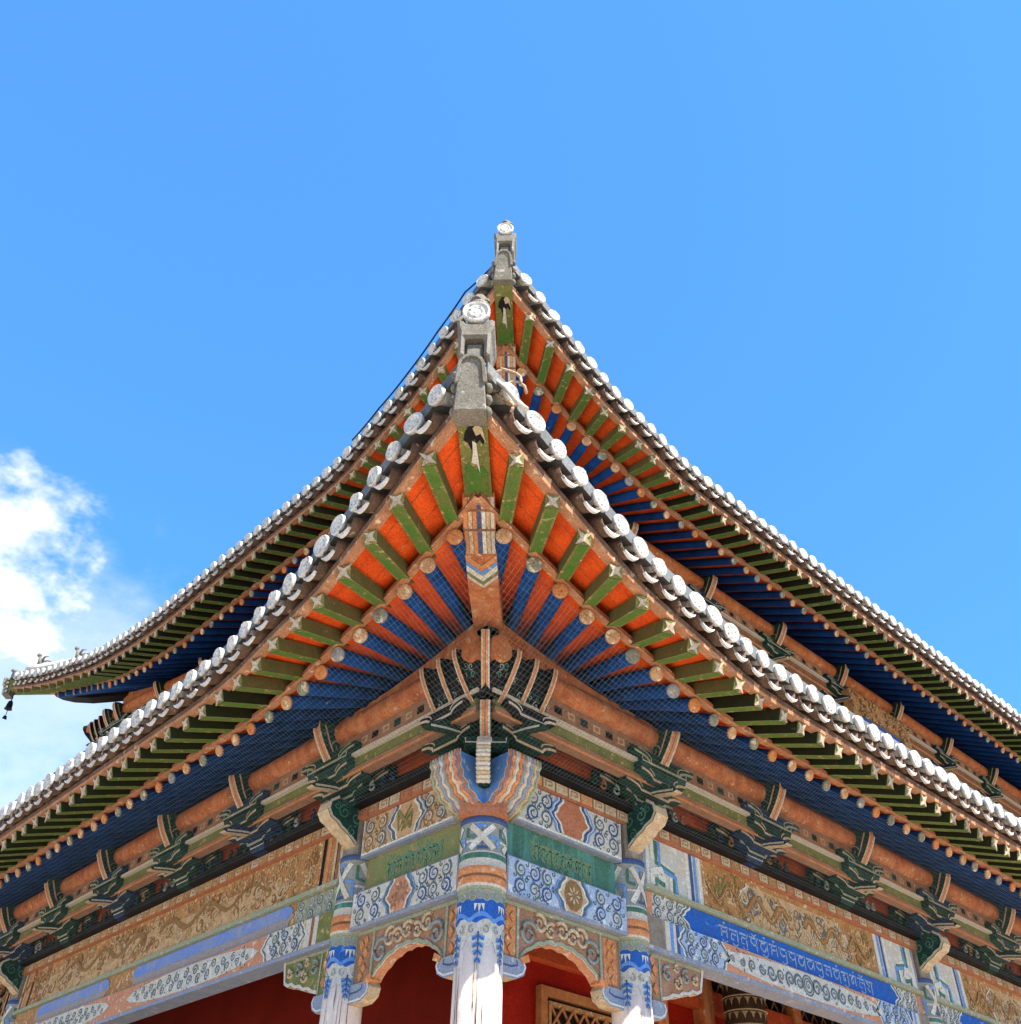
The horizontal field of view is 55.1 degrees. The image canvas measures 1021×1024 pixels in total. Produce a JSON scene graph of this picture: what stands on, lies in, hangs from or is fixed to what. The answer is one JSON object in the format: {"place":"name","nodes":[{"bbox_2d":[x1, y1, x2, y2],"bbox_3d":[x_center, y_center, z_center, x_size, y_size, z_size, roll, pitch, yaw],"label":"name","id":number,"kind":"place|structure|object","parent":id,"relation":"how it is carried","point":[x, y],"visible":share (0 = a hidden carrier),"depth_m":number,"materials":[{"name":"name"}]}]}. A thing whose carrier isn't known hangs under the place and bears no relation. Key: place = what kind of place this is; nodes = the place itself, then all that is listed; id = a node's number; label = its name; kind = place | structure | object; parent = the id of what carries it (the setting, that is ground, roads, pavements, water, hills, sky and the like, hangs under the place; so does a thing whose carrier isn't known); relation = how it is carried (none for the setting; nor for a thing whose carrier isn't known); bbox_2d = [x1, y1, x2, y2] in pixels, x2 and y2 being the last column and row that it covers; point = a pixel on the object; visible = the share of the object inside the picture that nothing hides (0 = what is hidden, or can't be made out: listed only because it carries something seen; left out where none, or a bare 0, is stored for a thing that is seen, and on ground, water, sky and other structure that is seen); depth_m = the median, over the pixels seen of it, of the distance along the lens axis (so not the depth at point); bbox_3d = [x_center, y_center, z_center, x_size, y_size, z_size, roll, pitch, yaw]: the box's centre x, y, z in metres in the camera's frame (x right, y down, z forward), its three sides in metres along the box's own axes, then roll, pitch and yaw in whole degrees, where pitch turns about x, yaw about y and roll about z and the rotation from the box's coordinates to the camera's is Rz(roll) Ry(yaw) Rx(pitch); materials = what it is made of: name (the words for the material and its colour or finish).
{"place":"outdoors","nodes":[
{"label":"outdoors","id":0,"kind":"place"},
{"bbox_2d":[0,0,1020,809],"label":"sky","id":1,"kind":"structure","parent":0,"point":[786,233],"materials":[{"name":"blue"}]},
{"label":"platform","id":2,"kind":"structure","parent":0,"visible":0},
{"bbox_2d":[0,220,1020,1023],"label":"temple","id":3,"kind":"structure","parent":2,"relation":"on","point":[484,880],"depth_m":10.03,"materials":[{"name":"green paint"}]},
{"bbox_2d":[2,692,14,719],"bbox_3d":[-10.935,4.221,21.337,0.170,0.660,0.166,32,-48,-31],"label":"wind bell","id":4,"kind":"object","parent":3,"relation":"hanging from","point":[8,706],"visible":1,"depth_m":21.28,"materials":[{"name":"black metal"}]},
{"bbox_2d":[352,266,491,440],"bbox_3d":[-1.252,-2.093,13.004,0.135,0.785,3.170,29,-47,-28],"label":"cable","id":5,"kind":"object","parent":3,"relation":"attached to","point":[414,364],"visible":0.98,"depth_m":12.84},
{"bbox_2d":[0,518,1020,980],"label":"bird net","id":6,"kind":"object","parent":3,"relation":"attached to","point":[504,750],"visible":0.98,"depth_m":9.37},
{"bbox_2d":[492,367,528,412],"bbox_3d":[-0.010,-0.893,7.141,0.298,0.579,0.173,0,-40,2],"label":"rope","id":7,"kind":"object","parent":3,"relation":"attached to","point":[515,399],"visible":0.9,"depth_m":7.14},
{"bbox_2d":[536,984,611,1023],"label":"window","id":8,"kind":"structure","parent":3,"relation":"in","point":[553,1005],"depth_m":10.01,"materials":[{"name":"brown wood"}]},
{"bbox_2d":[841,688,911,749],"bbox_3d":[6.772,4.292,17.693,2.030,1.750,0.189,32,-48,-31],"label":"carved panel","id":9,"kind":"object","parent":3,"relation":"attached to","point":[869,712],"visible":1,"depth_m":17.95,"materials":[{"name":"gold wood"}]}
]}

